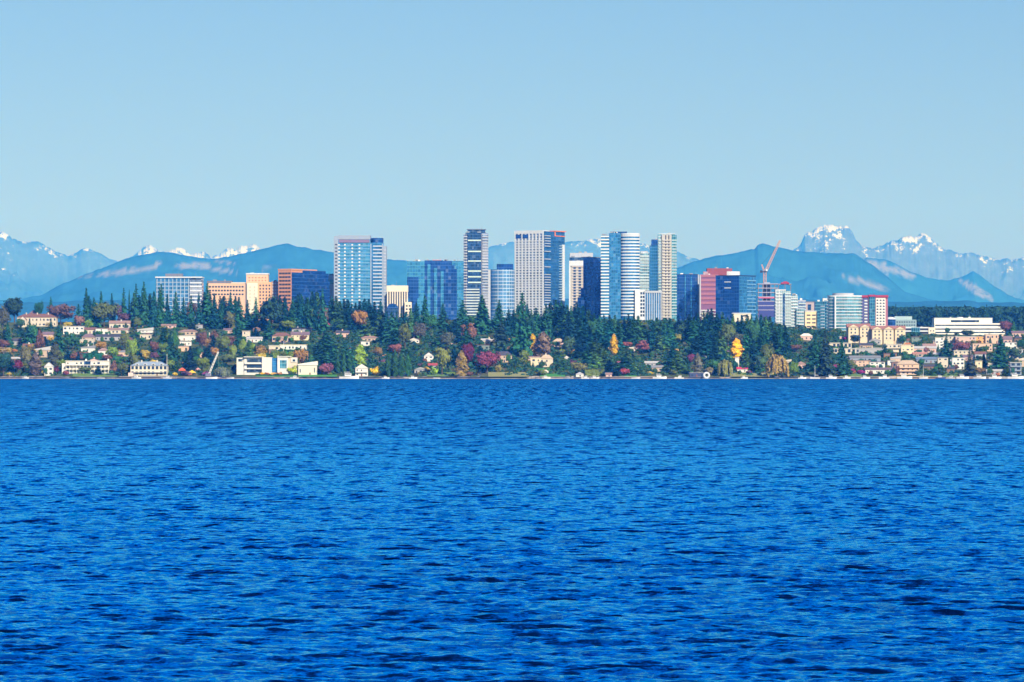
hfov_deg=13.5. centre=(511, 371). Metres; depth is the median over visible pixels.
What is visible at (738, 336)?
broadleaf tree
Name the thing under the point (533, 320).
conifer tree
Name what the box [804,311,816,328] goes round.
apartment building
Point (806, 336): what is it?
house
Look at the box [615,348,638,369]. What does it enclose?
conifer tree
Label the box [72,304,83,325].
conifer tree
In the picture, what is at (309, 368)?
lake house
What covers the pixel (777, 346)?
conifer tree
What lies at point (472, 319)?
broadleaf tree
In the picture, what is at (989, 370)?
broadleaf tree
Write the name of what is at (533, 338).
columnar tree
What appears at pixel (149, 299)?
conifer tree
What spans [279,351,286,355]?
broadleaf tree
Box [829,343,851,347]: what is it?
house
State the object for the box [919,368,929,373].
broadleaf tree
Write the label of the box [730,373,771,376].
lawn
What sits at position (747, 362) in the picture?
conifer tree
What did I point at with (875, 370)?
house
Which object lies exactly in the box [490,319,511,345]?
conifer tree
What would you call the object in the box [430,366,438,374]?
shrub
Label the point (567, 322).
conifer tree
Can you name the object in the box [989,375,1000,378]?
motorboat
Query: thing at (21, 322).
broadleaf tree
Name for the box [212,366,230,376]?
weeping tree
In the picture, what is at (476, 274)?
skyscraper
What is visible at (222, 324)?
conifer tree
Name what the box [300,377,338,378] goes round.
seawall
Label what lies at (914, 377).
seawall
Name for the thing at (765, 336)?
conifer tree
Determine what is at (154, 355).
broadleaf tree
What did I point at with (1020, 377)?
motorboat
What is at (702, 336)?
conifer tree
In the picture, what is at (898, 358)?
house
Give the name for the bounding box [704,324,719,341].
conifer tree
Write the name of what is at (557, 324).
conifer tree
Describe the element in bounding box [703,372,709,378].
ring buoy
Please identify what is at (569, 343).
broadleaf tree
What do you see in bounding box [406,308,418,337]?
conifer tree
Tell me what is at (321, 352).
conifer tree
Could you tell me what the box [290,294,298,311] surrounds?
conifer tree
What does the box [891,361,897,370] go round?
house
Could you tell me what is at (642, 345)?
broadleaf tree
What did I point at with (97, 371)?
conifer tree
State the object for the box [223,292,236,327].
conifer tree
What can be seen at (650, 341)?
conifer tree
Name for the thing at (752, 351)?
conifer tree
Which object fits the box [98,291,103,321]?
conifer tree
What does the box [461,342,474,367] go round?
broadleaf tree
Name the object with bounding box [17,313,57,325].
house
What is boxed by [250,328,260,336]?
conifer tree
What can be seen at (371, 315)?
conifer tree
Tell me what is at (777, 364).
weeping tree
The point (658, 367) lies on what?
house
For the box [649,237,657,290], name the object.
skyscraper
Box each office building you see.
[155,274,203,318]
[207,280,245,316]
[328,274,333,302]
[387,285,411,321]
[387,303,397,317]
[644,291,661,320]
[699,267,739,318]
[731,313,750,321]
[893,316,915,326]
[932,314,1004,334]
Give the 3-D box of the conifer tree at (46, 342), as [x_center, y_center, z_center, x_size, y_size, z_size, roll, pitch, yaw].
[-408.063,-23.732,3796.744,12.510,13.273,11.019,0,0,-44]
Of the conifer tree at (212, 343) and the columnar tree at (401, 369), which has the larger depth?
the conifer tree at (212, 343)
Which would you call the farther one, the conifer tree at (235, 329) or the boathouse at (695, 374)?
the conifer tree at (235, 329)
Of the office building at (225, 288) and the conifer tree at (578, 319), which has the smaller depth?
the conifer tree at (578, 319)
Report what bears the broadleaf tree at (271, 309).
on the terrain at (13, 325)
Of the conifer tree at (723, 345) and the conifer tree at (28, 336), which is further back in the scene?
the conifer tree at (28, 336)
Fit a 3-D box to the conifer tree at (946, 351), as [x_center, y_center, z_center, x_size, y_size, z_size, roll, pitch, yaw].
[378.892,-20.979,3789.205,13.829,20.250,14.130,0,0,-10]
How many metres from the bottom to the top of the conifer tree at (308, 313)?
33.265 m
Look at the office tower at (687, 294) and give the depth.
4950.00 m
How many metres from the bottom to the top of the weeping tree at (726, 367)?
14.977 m
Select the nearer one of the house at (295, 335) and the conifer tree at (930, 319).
the house at (295, 335)
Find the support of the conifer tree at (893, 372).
on the terrain at (13, 325)
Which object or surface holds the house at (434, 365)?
on the terrain at (13, 325)
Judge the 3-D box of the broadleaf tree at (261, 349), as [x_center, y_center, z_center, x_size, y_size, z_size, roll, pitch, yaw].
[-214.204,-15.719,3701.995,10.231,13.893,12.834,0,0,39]
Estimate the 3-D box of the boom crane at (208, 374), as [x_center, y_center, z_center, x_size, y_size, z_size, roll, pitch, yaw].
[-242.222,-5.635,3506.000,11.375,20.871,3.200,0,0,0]
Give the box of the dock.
[160,377,197,378]
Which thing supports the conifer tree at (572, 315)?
on the terrain at (13, 325)
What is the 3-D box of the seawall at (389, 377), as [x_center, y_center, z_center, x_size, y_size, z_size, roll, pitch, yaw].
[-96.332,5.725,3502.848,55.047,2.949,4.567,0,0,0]
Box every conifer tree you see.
[3,322,13,347]
[4,359,21,370]
[12,325,24,336]
[21,320,35,344]
[40,337,49,347]
[53,325,65,351]
[63,350,73,360]
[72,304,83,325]
[75,352,80,360]
[80,287,89,326]
[81,296,90,316]
[88,297,100,327]
[93,366,103,374]
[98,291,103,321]
[108,294,115,321]
[119,288,127,313]
[129,293,134,312]
[129,295,140,322]
[130,284,140,327]
[134,343,146,360]
[137,282,151,326]
[145,293,155,319]
[148,291,159,327]
[154,284,165,326]
[154,287,164,326]
[156,328,167,352]
[162,332,179,367]
[163,294,171,323]
[169,292,182,326]
[169,362,182,371]
[178,297,188,327]
[180,348,187,367]
[183,346,196,370]
[186,296,196,325]
[186,322,200,330]
[193,292,205,323]
[201,283,212,325]
[201,292,205,316]
[203,345,214,364]
[205,335,221,350]
[208,293,219,328]
[209,358,221,367]
[217,296,223,316]
[217,296,227,316]
[218,298,225,328]
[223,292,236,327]
[230,324,243,334]
[233,296,236,311]
[233,297,247,328]
[233,331,244,353]
[240,339,254,357]
[241,326,252,334]
[244,300,251,328]
[249,298,260,328]
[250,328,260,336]
[258,301,272,328]
[261,320,274,338]
[272,295,282,322]
[278,297,289,330]
[287,300,298,330]
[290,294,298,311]
[294,294,305,327]
[301,298,314,330]
[309,291,314,308]
[311,300,319,330]
[312,291,320,312]
[312,332,333,355]
[312,352,322,374]
[313,332,337,350]
[315,341,328,363]
[316,288,329,333]
[321,345,340,364]
[327,296,338,324]
[327,297,334,320]
[330,301,348,330]
[332,343,359,367]
[333,299,353,331]
[335,339,342,352]
[345,307,356,329]
[349,302,362,329]
[354,301,363,329]
[358,318,376,337]
[361,298,366,311]
[362,305,376,327]
[365,299,374,311]
[371,312,388,326]
[372,302,377,316]
[372,312,383,336]
[375,301,384,318]
[378,311,388,336]
[381,312,398,343]
[382,330,405,353]
[394,311,399,335]
[397,321,411,345]
[403,312,418,335]
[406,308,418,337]
[412,303,421,322]
[413,313,427,334]
[420,294,428,323]
[430,324,453,346]
[436,304,449,328]
[446,346,458,366]
[448,319,460,332]
[448,319,461,340]
[455,300,472,329]
[455,342,477,367]
[456,329,469,351]
[457,323,479,349]
[472,295,492,334]
[476,346,483,355]
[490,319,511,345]
[492,300,505,329]
[503,309,515,335]
[509,292,533,355]
[511,310,516,333]
[525,304,529,316]
[527,317,538,338]
[529,310,537,334]
[529,322,538,344]
[532,308,543,335]
[537,304,554,336]
[538,314,556,334]
[539,303,553,324]
[549,300,558,323]
[551,306,573,329]
[554,301,563,321]
[555,312,575,339]
[558,305,574,334]
[560,320,576,344]
[567,336,589,357]
[570,306,574,326]
[572,302,580,323]
[573,311,587,333]
[574,326,593,348]
[575,322,589,337]
[577,348,592,363]
[580,306,588,328]
[586,309,589,334]
[586,344,611,368]
[587,351,603,370]
[588,313,595,337]
[588,338,610,357]
[590,315,606,342]
[590,330,605,347]
[601,321,607,338]
[601,321,625,348]
[601,359,621,375]
[606,315,612,333]
[612,315,617,327]
[614,319,626,345]
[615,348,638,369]
[616,354,634,370]
[622,318,642,344]
[623,314,636,340]
[632,314,637,339]
[635,316,647,340]
[642,325,648,336]
[643,319,658,351]
[651,332,668,350]
[653,317,658,337]
[655,322,662,342]
[659,319,670,349]
[664,342,676,365]
[664,351,692,372]
[666,318,678,346]
[674,320,681,328]
[680,314,691,339]
[686,317,698,342]
[686,336,704,357]
[687,326,710,352]
[696,314,700,334]
[699,311,705,328]
[701,309,710,332]
[701,336,712,355]
[704,308,715,332]
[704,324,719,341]
[707,338,720,360]
[710,335,720,346]
[711,313,719,334]
[714,320,724,337]
[714,350,728,372]
[715,336,732,360]
[716,312,724,330]
[719,317,731,344]
[730,313,736,331]
[736,315,749,343]
[738,351,753,370]
[739,331,752,354]
[748,339,758,362]
[755,331,768,356]
[756,327,772,346]
[758,315,763,333]
[761,316,770,339]
[767,328,789,355]
[768,316,772,330]
[771,323,791,354]
[782,325,792,350]
[804,339,820,371]
[804,342,822,350]
[814,331,835,376]
[833,339,848,362]
[835,347,850,375]
[879,344,888,354]
[891,366,896,374]
[927,368,935,375]
[928,308,931,326]
[939,336,953,356]
[961,350,980,375]
[981,354,988,366]
[989,334,1010,368]
[1002,366,1011,375]
[1008,321,1018,333]
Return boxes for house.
[12,338,21,344]
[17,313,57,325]
[20,316,26,326]
[35,346,51,356]
[42,332,53,336]
[44,362,53,375]
[62,359,109,373]
[63,326,84,333]
[80,339,93,344]
[80,344,95,352]
[82,334,94,341]
[84,327,96,333]
[95,328,108,333]
[95,333,121,340]
[98,348,107,354]
[108,328,129,333]
[109,319,130,327]
[117,350,128,355]
[128,360,168,375]
[137,327,153,333]
[139,334,151,338]
[161,324,176,327]
[178,330,198,334]
[178,335,195,340]
[178,346,188,350]
[179,341,191,345]
[223,328,232,332]
[237,356,297,374]
[242,331,249,336]
[246,337,262,341]
[268,345,280,349]
[272,333,291,341]
[279,344,306,349]
[290,330,309,339]
[291,326,311,331]
[298,361,317,374]
[336,329,349,336]
[355,364,367,375]
[361,335,376,340]
[361,341,369,345]
[410,337,418,342]
[414,367,426,372]
[424,352,433,360]
[428,363,437,367]
[477,345,489,349]
[481,337,495,343]
[497,351,511,361]
[530,357,540,366]
[541,353,552,366]
[552,338,562,345]
[644,361,658,364]
[651,365,663,370]
[736,367,747,371]
[800,333,811,339]
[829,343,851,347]
[832,348,855,353]
[848,356,880,360]
[853,360,870,365]
[856,348,886,353]
[859,343,872,347]
[863,367,891,373]
[868,338,880,344]
[868,361,884,366]
[883,344,899,351]
[883,353,896,357]
[889,356,900,361]
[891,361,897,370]
[896,360,918,374]
[900,344,913,353]
[911,337,921,342]
[912,352,926,356]
[914,346,936,352]
[915,357,936,362]
[923,364,934,369]
[934,337,943,348]
[936,357,948,366]
[945,365,954,372]
[951,357,964,368]
[952,350,971,356]
[974,351,986,357]
[974,361,981,367]
[984,334,1003,343]
[1002,336,1012,342]
[1004,342,1016,348]
[1009,362,1021,374]
[1011,331,1023,336]
[1017,358,1023,366]
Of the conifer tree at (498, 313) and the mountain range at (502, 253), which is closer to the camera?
the conifer tree at (498, 313)
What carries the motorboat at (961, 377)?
on the lake surface
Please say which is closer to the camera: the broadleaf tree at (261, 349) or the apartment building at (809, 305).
the broadleaf tree at (261, 349)
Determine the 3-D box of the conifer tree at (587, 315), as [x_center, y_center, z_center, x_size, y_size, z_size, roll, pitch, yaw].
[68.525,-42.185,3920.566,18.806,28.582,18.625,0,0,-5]
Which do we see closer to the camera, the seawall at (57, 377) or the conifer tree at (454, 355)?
the seawall at (57, 377)
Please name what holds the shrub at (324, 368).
on the terrain at (13, 325)
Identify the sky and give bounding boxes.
[0,0,1023,260]
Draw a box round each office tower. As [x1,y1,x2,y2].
[278,269,329,309]
[407,259,463,320]
[490,264,514,319]
[578,257,600,318]
[677,273,698,320]
[715,275,755,320]
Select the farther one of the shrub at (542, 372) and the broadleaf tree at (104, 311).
the broadleaf tree at (104, 311)
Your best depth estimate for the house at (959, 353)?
3797.43 m
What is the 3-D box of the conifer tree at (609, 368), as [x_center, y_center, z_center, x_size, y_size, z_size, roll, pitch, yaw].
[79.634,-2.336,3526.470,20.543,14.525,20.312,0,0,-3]
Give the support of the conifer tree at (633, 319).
on the terrain at (13, 325)
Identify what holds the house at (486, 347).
on the terrain at (13, 325)
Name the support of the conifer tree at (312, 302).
on the terrain at (13, 325)
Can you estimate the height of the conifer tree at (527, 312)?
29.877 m
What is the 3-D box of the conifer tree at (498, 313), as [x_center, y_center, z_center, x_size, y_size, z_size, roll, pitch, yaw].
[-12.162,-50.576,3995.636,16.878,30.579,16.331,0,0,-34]
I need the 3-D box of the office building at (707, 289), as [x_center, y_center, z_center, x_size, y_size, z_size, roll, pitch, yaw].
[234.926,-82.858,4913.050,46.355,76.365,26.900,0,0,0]
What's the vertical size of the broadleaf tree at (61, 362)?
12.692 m
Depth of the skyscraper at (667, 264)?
4850.20 m
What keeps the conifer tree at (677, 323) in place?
on the terrain at (13, 325)
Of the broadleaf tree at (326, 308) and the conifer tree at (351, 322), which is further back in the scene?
the broadleaf tree at (326, 308)
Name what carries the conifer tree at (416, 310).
on the terrain at (13, 325)
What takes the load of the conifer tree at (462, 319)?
on the terrain at (13, 325)
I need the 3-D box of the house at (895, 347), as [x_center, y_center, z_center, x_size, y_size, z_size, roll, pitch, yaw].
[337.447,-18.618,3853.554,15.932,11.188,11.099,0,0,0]
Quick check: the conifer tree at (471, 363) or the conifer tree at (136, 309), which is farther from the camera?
the conifer tree at (136, 309)
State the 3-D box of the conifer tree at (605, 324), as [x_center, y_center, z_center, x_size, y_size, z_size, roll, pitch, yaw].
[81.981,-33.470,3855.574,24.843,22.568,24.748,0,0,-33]
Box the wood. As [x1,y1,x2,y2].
[888,305,1023,334]
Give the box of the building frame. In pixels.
[757,281,790,322]
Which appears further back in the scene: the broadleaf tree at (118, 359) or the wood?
the wood
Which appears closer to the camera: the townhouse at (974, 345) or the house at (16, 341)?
the house at (16, 341)
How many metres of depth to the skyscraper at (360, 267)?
4900.00 m
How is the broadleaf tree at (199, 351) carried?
on the terrain at (13, 325)
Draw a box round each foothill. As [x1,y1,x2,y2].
[0,243,406,302]
[0,298,1023,323]
[677,243,937,301]
[864,258,1023,302]
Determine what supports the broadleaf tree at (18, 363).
on the terrain at (13, 325)
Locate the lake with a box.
[0,379,1023,681]
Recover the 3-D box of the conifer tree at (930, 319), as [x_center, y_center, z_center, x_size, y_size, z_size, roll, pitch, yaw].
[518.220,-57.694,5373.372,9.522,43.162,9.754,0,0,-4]
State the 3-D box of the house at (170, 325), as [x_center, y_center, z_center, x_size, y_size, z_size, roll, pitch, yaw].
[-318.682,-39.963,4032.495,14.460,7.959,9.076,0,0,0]
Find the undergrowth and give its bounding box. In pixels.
[0,318,1023,375]
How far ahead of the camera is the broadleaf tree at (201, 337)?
3786.44 m
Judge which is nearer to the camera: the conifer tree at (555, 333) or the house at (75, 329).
the conifer tree at (555, 333)
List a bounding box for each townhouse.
[943,336,954,342]
[954,336,976,342]
[971,343,992,350]
[976,336,984,342]
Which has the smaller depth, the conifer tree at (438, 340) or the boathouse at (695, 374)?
the boathouse at (695, 374)
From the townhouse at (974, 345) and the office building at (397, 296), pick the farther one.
the office building at (397, 296)
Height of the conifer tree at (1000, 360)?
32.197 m
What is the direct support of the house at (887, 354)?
on the terrain at (13, 325)
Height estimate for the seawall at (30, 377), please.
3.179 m
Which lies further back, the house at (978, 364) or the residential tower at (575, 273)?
the residential tower at (575, 273)
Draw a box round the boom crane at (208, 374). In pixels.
[205,352,218,376]
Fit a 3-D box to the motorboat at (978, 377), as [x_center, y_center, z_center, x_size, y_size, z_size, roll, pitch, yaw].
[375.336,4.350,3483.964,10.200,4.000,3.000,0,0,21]
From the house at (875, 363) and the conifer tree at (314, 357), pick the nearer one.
the conifer tree at (314, 357)
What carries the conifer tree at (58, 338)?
on the terrain at (13, 325)
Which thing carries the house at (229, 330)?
on the terrain at (13, 325)
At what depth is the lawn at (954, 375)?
3534.22 m
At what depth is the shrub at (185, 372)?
3524.41 m
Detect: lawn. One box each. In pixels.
[73,373,116,376]
[256,375,296,376]
[299,375,336,376]
[427,372,454,375]
[488,372,528,376]
[540,372,564,376]
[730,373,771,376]
[840,373,861,376]
[920,373,956,376]
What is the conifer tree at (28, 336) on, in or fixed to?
on the terrain at (13, 325)
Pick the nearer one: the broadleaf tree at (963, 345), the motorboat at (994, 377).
the motorboat at (994, 377)
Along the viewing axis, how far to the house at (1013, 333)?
4087.47 m
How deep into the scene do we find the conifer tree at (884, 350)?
3778.72 m
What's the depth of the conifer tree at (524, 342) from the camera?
3726.97 m
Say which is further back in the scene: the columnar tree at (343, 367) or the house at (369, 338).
the house at (369, 338)
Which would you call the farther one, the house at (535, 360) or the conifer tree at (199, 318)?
the conifer tree at (199, 318)
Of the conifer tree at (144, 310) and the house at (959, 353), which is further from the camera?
the conifer tree at (144, 310)
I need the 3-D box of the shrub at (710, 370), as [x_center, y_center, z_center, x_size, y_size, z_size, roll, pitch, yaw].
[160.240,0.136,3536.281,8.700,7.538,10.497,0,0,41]
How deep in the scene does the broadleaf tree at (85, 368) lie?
3547.59 m
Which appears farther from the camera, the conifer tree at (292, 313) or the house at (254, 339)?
the conifer tree at (292, 313)
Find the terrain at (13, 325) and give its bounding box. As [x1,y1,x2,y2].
[0,322,1023,376]
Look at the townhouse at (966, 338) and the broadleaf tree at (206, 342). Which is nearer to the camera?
the broadleaf tree at (206, 342)
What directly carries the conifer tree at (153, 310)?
on the terrain at (13, 325)
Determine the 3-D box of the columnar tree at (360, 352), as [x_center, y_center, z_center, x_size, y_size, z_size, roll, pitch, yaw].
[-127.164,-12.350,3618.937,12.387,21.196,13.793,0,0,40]
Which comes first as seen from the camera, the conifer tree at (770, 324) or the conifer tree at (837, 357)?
the conifer tree at (837, 357)
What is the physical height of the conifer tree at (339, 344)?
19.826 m
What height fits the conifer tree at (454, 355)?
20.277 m
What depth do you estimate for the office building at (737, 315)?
4500.00 m
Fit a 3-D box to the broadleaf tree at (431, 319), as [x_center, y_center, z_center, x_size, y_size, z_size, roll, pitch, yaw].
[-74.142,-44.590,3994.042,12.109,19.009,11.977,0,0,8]
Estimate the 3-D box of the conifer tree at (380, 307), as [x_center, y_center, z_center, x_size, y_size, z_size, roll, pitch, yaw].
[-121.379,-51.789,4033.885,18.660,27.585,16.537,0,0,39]
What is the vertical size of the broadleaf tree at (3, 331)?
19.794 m
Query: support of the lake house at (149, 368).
on the ground
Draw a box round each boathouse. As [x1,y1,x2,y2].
[576,372,583,376]
[689,373,703,376]
[985,369,1003,373]
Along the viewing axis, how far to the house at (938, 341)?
3892.46 m
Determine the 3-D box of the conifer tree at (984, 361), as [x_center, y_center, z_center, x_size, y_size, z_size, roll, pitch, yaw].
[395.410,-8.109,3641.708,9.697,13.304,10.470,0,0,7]
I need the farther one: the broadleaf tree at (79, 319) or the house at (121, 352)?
the broadleaf tree at (79, 319)
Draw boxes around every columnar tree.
[28,352,42,374]
[48,341,62,367]
[128,291,130,312]
[334,352,340,372]
[340,351,346,372]
[346,353,353,372]
[354,344,367,366]
[384,351,391,376]
[391,350,398,376]
[397,351,404,376]
[404,354,412,375]
[454,350,469,376]
[529,334,538,355]
[608,334,618,354]
[691,353,702,372]
[729,338,744,358]
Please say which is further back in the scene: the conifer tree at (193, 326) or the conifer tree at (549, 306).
the conifer tree at (549, 306)
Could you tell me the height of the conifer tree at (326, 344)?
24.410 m
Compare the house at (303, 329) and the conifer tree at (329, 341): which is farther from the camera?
the house at (303, 329)
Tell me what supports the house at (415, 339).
on the terrain at (13, 325)
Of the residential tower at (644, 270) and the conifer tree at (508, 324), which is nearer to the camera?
the conifer tree at (508, 324)
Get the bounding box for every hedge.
[82,353,101,358]
[255,373,297,375]
[585,369,604,375]
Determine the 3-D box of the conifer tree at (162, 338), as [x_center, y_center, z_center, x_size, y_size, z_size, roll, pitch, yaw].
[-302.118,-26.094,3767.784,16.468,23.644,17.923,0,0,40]
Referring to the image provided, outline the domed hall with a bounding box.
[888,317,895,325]
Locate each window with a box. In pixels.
[84,361,90,368]
[280,360,286,367]
[935,325,999,325]
[935,328,1002,329]
[935,332,1004,332]
[951,320,978,321]
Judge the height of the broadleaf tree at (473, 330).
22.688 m
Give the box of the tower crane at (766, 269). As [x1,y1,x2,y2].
[760,240,780,319]
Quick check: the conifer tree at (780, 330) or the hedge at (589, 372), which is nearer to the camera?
the hedge at (589, 372)
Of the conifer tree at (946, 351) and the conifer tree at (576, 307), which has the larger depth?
the conifer tree at (576, 307)
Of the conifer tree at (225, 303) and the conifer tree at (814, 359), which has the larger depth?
the conifer tree at (225, 303)
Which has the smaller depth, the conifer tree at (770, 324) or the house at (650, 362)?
the house at (650, 362)
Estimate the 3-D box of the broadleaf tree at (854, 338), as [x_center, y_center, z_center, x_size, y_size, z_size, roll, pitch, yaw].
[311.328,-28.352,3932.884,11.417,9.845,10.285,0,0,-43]
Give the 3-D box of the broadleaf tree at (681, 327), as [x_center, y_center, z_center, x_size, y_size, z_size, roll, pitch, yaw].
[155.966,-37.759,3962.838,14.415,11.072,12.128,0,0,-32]
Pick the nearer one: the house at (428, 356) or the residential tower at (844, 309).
the house at (428, 356)
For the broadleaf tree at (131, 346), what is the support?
on the terrain at (13, 325)
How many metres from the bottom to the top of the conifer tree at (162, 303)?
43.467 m
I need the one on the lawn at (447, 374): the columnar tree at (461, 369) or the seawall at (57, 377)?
the columnar tree at (461, 369)
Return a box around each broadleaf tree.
[0,304,11,328]
[0,326,11,339]
[0,339,10,347]
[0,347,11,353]
[0,350,11,376]
[3,297,22,321]
[13,359,22,368]
[16,319,24,325]
[19,345,32,362]
[22,361,28,370]
[30,324,37,338]
[31,344,37,351]
[33,301,43,313]
[35,328,44,347]
[46,303,76,324]
[56,359,68,366]
[63,322,72,325]
[64,336,80,349]
[71,351,82,358]
[74,315,84,325]
[79,366,92,372]
[85,319,93,326]
[91,302,120,326]
[95,341,106,347]
[102,355,111,360]
[105,346,118,358]
[109,360,116,370]
[113,356,122,362]
[115,305,121,318]
[116,363,128,375]
[117,313,133,320]
[118,332,129,349]
[124,338,139,354]
[129,353,140,364]
[133,316,141,325]
[140,350,149,358]
[150,341,159,351]
[150,352,158,359]
[159,342,174,353]
[166,360,174,367]
[172,328,180,349]
[185,302,197,315]
[194,332,206,346]
[195,348,203,355]
[196,357,209,366]
[198,328,206,334]
[200,366,212,371]
[203,339,210,349]
[208,330,218,339]
[210,347,218,355]
[215,336,230,351]
[222,354,234,361]
[224,311,235,327]
[227,335,236,345]
[228,344,236,354]
[238,339,246,356]
[254,320,262,326]
[254,345,266,353]
[254,353,265,356]
[256,294,284,326]
[270,349,278,357]
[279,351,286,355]
[280,320,295,327]
[293,348,308,363]
[318,306,328,321]
[351,310,368,325]
[373,347,382,354]
[387,343,401,352]
[398,323,411,347]
[413,322,426,342]
[425,313,436,326]
[434,346,451,374]
[440,330,455,348]
[461,323,476,337]
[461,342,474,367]
[468,315,476,322]
[474,350,500,373]
[506,354,510,363]
[518,350,529,363]
[533,331,552,355]
[538,361,545,366]
[552,341,560,346]
[562,336,576,353]
[571,362,588,372]
[586,319,598,335]
[621,342,632,345]
[634,340,649,353]
[676,324,687,332]
[687,353,693,361]
[705,359,720,369]
[719,323,735,345]
[730,332,746,348]
[745,321,759,340]
[755,355,768,372]
[760,341,774,359]
[788,361,798,372]
[790,344,802,349]
[846,359,855,365]
[850,335,860,341]
[898,335,906,342]
[903,353,909,358]
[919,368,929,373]
[921,336,928,340]
[935,363,942,368]
[937,370,947,373]
[952,342,970,349]
[961,330,974,335]
[975,346,987,352]
[976,367,985,374]
[986,368,992,373]
[998,320,1011,334]
[1008,347,1021,360]
[1016,338,1023,348]
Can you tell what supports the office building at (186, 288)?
on the terrain at (13, 325)
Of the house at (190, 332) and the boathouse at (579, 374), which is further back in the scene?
the house at (190, 332)
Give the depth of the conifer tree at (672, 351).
3613.41 m
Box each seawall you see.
[0,376,43,378]
[44,377,74,378]
[75,377,118,378]
[119,376,172,378]
[172,377,223,378]
[224,377,299,378]
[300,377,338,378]
[359,377,426,378]
[427,377,456,378]
[457,376,479,378]
[480,377,528,378]
[529,376,572,378]
[573,376,609,378]
[610,377,652,378]
[688,377,731,378]
[732,377,772,378]
[773,377,825,378]
[832,376,881,378]
[889,376,929,378]
[930,376,972,378]
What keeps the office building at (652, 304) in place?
on the terrain at (13, 325)
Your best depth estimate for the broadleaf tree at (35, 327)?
3865.69 m
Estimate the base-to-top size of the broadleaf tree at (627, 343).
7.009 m
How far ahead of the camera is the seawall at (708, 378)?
3501.19 m
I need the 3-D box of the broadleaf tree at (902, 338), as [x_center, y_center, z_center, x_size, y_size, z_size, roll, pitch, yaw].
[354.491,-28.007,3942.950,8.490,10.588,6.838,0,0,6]
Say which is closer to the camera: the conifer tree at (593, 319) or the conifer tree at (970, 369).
the conifer tree at (970, 369)
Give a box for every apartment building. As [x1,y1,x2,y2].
[246,273,272,320]
[272,280,277,299]
[774,289,790,326]
[791,294,805,326]
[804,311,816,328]
[806,301,814,310]
[846,324,870,342]
[870,326,905,343]
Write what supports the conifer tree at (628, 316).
on the terrain at (13, 325)
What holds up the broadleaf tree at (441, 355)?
on the lawn at (447, 374)
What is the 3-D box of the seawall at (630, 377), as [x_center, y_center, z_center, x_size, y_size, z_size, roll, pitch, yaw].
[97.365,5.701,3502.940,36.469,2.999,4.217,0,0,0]
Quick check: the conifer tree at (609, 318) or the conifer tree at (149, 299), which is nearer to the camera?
the conifer tree at (609, 318)
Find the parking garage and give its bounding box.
[905,326,934,333]
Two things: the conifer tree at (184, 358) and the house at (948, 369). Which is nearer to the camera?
the house at (948, 369)
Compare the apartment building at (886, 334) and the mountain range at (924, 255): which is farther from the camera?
the mountain range at (924, 255)
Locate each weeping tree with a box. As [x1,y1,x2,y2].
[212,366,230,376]
[717,359,732,375]
[765,354,789,376]
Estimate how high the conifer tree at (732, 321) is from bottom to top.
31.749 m
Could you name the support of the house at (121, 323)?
on the terrain at (13, 325)
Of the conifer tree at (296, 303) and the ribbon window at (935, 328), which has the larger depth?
the ribbon window at (935, 328)
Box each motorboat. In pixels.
[339,373,358,378]
[653,375,666,378]
[879,375,889,378]
[897,373,911,378]
[956,375,968,378]
[973,375,985,378]
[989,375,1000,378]
[1007,374,1023,378]
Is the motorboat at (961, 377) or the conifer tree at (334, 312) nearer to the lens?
the motorboat at (961, 377)
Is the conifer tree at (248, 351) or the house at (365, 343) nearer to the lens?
the conifer tree at (248, 351)
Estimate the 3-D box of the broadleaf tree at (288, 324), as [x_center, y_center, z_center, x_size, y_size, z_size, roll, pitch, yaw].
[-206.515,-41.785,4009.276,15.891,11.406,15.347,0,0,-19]
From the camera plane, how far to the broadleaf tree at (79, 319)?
4021.46 m
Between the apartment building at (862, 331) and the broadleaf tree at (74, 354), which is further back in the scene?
the apartment building at (862, 331)
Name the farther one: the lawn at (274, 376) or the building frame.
the building frame
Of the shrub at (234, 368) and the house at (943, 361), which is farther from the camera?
the house at (943, 361)
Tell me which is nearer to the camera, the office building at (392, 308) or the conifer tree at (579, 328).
the conifer tree at (579, 328)
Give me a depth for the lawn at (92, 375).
3526.73 m
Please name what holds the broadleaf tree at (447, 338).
on the terrain at (13, 325)
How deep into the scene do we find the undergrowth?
3752.51 m
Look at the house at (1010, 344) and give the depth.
3917.49 m
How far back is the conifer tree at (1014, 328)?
4099.08 m
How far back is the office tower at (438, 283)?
4852.00 m
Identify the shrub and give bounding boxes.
[181,371,189,375]
[231,364,236,372]
[287,365,297,373]
[319,363,333,373]
[370,366,380,375]
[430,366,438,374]
[495,365,501,371]
[537,369,546,374]
[619,367,629,373]
[704,367,713,373]
[754,367,764,372]
[884,369,890,374]
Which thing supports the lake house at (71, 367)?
on the terrain at (13, 325)
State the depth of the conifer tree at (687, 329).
3881.95 m
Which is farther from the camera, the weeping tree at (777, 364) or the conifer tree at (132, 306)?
the conifer tree at (132, 306)
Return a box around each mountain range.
[0,231,117,299]
[129,244,259,258]
[488,238,698,298]
[794,225,1023,299]
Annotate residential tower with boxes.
[569,252,592,310]
[639,251,648,290]
[814,298,827,328]
[827,293,861,330]
[862,295,887,325]
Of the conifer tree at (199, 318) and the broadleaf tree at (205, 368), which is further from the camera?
the conifer tree at (199, 318)
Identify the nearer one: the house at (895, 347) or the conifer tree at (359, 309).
the house at (895, 347)
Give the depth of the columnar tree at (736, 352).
3709.91 m

